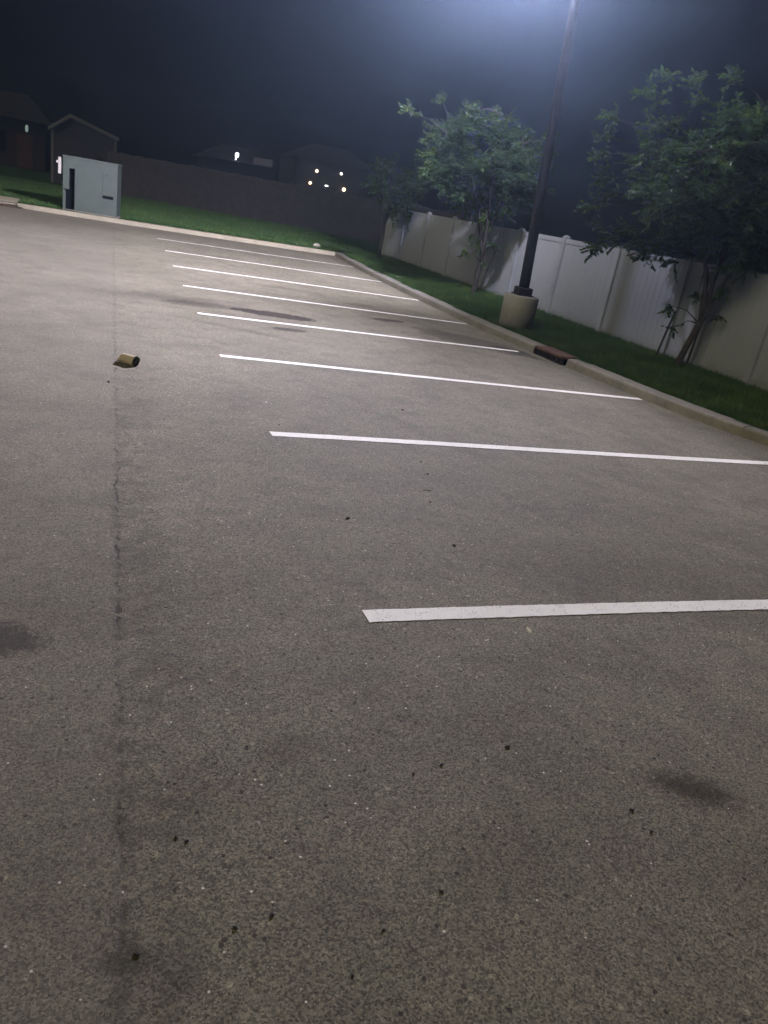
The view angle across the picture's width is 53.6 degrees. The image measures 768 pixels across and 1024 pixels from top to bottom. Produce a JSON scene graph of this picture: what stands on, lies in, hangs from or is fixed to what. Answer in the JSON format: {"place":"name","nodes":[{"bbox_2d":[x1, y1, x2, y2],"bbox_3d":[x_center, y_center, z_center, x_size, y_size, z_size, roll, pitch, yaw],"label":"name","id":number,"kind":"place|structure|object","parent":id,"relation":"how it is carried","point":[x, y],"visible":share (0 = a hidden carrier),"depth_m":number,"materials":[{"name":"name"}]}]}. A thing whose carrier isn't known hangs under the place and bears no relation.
{"place":"outdoors","nodes":[
{"label":"outdoors","id":0,"kind":"place"},
{"bbox_2d":[0,196,21,205],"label":"pavement","id":1,"kind":"structure","parent":0,"point":[5,199],"depth_m":22.77,"materials":[{"name":"concrete"}]},
{"bbox_2d":[0,90,53,171],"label":"house","id":2,"kind":"structure","parent":0,"point":[26,121],"depth_m":49.96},
{"bbox_2d":[0,130,4,150],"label":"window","id":3,"kind":"structure","parent":2,"relation":"in","point":[2,132],"depth_m":49.40,"materials":[{"name":"black glass"}]},
{"bbox_2d":[17,133,32,168],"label":"door","id":4,"kind":"structure","parent":2,"relation":"in","point":[24,141],"depth_m":50.00,"materials":[{"name":"brown wood"}]},
{"bbox_2d":[48,114,121,183],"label":"shed","id":5,"kind":"structure","parent":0,"point":[72,135],"depth_m":38.02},
{"bbox_2d":[64,141,83,157],"bbox_3d":[-15.659,-17.554,38.328,0.950,1.980,0.026,3,23,-18],"label":"door","id":6,"kind":"structure","parent":5,"relation":"in","point":[70,148],"depth_m":38.07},
{"bbox_2d":[0,165,386,256],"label":"lawn","id":7,"kind":"structure","parent":0,"point":[43,177],"depth_m":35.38,"materials":[{"name":"green plant"}]},
{"bbox_2d":[56,155,122,217],"bbox_3d":[-9.141,-10.114,23.684,1.883,1.620,1.200,5,22,-14],"label":"utility box","id":8,"kind":"object","parent":7,"relation":"on","point":[91,186],"visible":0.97,"depth_m":23.22,"materials":[{"name":"metal"}]},
{"bbox_2d":[75,166,102,213],"bbox_3d":[-9.024,-9.834,23.212,0.793,1.234,0.012,5,22,-14],"label":"door","id":9,"kind":"structure","parent":8,"relation":"in","point":[88,182],"depth_m":23.21,"materials":[{"name":"grey metal"}]},
{"bbox_2d":[103,170,114,199],"bbox_3d":[-8.428,-10.008,23.249,0.328,0.808,0.033,5,22,-14],"label":"door","id":10,"kind":"structure","parent":8,"relation":"in","point":[108,176],"depth_m":23.25,"materials":[{"name":"grey metal"}]},
{"bbox_2d":[107,151,475,242],"bbox_3d":[-4.652,-14.639,36.229,17.980,2.030,0.076,12,22,4],"label":"board fence","id":11,"kind":"object","parent":7,"relation":"on","point":[158,189],"visible":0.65,"depth_m":36.30,"materials":[{"name":"brown wood"}]},
{"bbox_2d":[194,143,280,203],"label":"house","id":12,"kind":"structure","parent":0,"point":[229,159],"depth_m":72.71,"materials":[{"name":"grey"}]},
{"bbox_2d":[278,143,376,218],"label":"house","id":13,"kind":"structure","parent":0,"point":[318,166],"depth_m":75.66,"materials":[{"name":"grey"}]},
{"bbox_2d":[0,206,767,1023],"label":"parking lot","id":14,"kind":"structure","parent":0,"point":[198,560],"depth_m":3.25,"materials":[{"name":"grey asphalt"}]},
{"bbox_2d":[116,353,139,366],"bbox_3d":[-2.498,-1.486,7.356,0.268,0.105,0.106,19,23,22],"label":"paper cup","id":15,"kind":"object","parent":14,"relation":"on","point":[131,360],"visible":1,"depth_m":7.31,"materials":[{"name":"yellow paper"}]},
{"bbox_2d":[17,203,334,255],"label":"kerb","id":16,"kind":"structure","parent":14,"relation":"on","point":[162,227],"depth_m":23.76,"materials":[{"name":"concrete"}]},
{"bbox_2d":[158,238,351,266],"bbox_3d":[-3.538,-7.381,21.678,5.631,0.001,0.131,1,23,-21],"label":"parking line","id":17,"kind":"object","parent":14,"relation":"on","point":[254,252],"visible":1,"depth_m":21.59,"materials":[{"name":"paint"}]},
{"bbox_2d":[165,250,380,281],"bbox_3d":[-2.630,-6.094,18.882,5.426,0.001,0.137,2,23,-19],"label":"parking line","id":18,"kind":"object","parent":14,"relation":"on","point":[270,265],"visible":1,"depth_m":18.83,"materials":[{"name":"paint"}]},
{"bbox_2d":[173,265,418,300],"bbox_3d":[-1.762,-4.890,16.275,5.330,0.001,0.138,3,23,-18],"label":"parking line","id":19,"kind":"object","parent":14,"relation":"on","point":[292,282],"visible":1,"depth_m":16.21,"materials":[{"name":"paint"}]},
{"bbox_2d":[183,285,465,323],"bbox_3d":[-0.931,-3.751,13.813,5.288,0.001,0.130,3,23,-17],"label":"parking line","id":20,"kind":"object","parent":14,"relation":"on","point":[321,304],"visible":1,"depth_m":13.74,"materials":[{"name":"paint"}]},
{"bbox_2d":[197,312,517,351],"bbox_3d":[-0.219,-2.707,11.536,5.104,0.001,0.136,2,23,-19],"label":"parking line","id":21,"kind":"object","parent":14,"relation":"on","point":[354,331],"visible":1,"depth_m":11.44,"materials":[{"name":"paint"}]},
{"bbox_2d":[219,354,641,399],"bbox_3d":[0.820,-1.620,9.296,5.575,0.001,0.141,2,23,-19],"label":"parking line","id":22,"kind":"object","parent":14,"relation":"on","point":[267,360],"visible":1,"depth_m":9.16,"materials":[{"name":"paint"}]},
{"bbox_2d":[335,252,545,351],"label":"kerb","id":23,"kind":"structure","parent":14,"relation":"on","point":[526,343],"depth_m":15.64,"materials":[{"name":"concrete"}]},
{"bbox_2d":[269,431,767,464],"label":"parking line","id":24,"kind":"object","parent":14,"relation":"on","point":[319,436],"visible":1,"depth_m":6.82,"materials":[{"name":"paint"}]},
{"bbox_2d":[498,0,579,330],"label":"lamp post","id":25,"kind":"object","parent":14,"relation":"on","point":[519,306],"visible":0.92,"depth_m":13.50,"materials":[{"name":"metal"}]},
{"bbox_2d":[533,345,577,364],"bbox_3d":[2.751,-2.493,12.214,0.330,0.187,0.810,0,24,-23],"label":"storm drain","id":26,"kind":"object","parent":14,"relation":"on","point":[557,356],"visible":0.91,"depth_m":12.10,"materials":[{"name":"metal"}]},
{"bbox_2d":[362,599,767,621],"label":"parking line","id":27,"kind":"object","parent":14,"relation":"on","point":[375,615],"visible":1,"depth_m":4.02,"materials":[{"name":"paint"}]},
{"bbox_2d":[565,359,767,445],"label":"kerb","id":28,"kind":"structure","parent":14,"relation":"on","point":[696,412],"depth_m":9.84,"materials":[{"name":"concrete"}]},
{"bbox_2d":[0,0,767,273],"label":"sky","id":29,"kind":"structure","parent":0,"point":[175,81],"materials":[{"name":"black"}]},
{"bbox_2d":[341,250,767,429],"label":"grass verge","id":30,"kind":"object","parent":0,"point":[580,359],"depth_m":12.84,"materials":[{"name":"green plant"}]},
{"bbox_2d":[360,153,426,257],"bbox_3d":[0.290,-9.926,24.904,2.204,3.321,2.268,13,22,7],"label":"tree","id":31,"kind":"object","parent":30,"relation":"on","point":[380,186],"visible":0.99,"depth_m":24.41,"materials":[{"name":"green plant"}]},
{"bbox_2d":[397,89,559,292],"bbox_3d":[2.116,-7.521,18.324,3.887,4.363,3.718,21,24,25],"label":"tree","id":32,"kind":"object","parent":30,"relation":"on","point":[517,183],"visible":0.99,"depth_m":17.49,"materials":[{"name":"green plant"}]},
{"bbox_2d":[478,253,494,290],"bbox_3d":[2.571,-5.996,19.287,0.262,1.158,0.041,12,22,5],"label":"tree stake","id":33,"kind":"object","parent":30,"relation":"on","point":[486,272],"visible":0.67,"depth_m":19.24,"materials":[{"name":"green wood"}]},
{"bbox_2d":[381,205,767,390],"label":"privacy fence","id":34,"kind":"object","parent":30,"relation":"on","point":[616,292],"visible":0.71,"depth_m":14.89,"materials":[{"name":"plastic"}]},
{"bbox_2d":[655,311,676,355],"bbox_3d":[4.829,-2.997,13.107,0.155,0.955,0.041,14,22,9],"label":"tree stake","id":35,"kind":"object","parent":30,"relation":"on","point":[663,338],"visible":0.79,"depth_m":13.09,"materials":[{"name":"green wood"}]},
{"bbox_2d":[573,64,767,367],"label":"tree","id":36,"kind":"object","parent":30,"relation":"on","point":[681,194],"visible":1,"depth_m":11.36,"materials":[{"name":"green plant"}]},
{"bbox_2d":[686,331,699,365],"bbox_3d":[5.160,-2.860,12.576,0.106,1.202,0.042,12,22,6],"label":"tree stake","id":37,"kind":"object","parent":30,"relation":"on","point":[691,350],"visible":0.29,"depth_m":12.62,"materials":[{"name":"green wood"}]}
]}

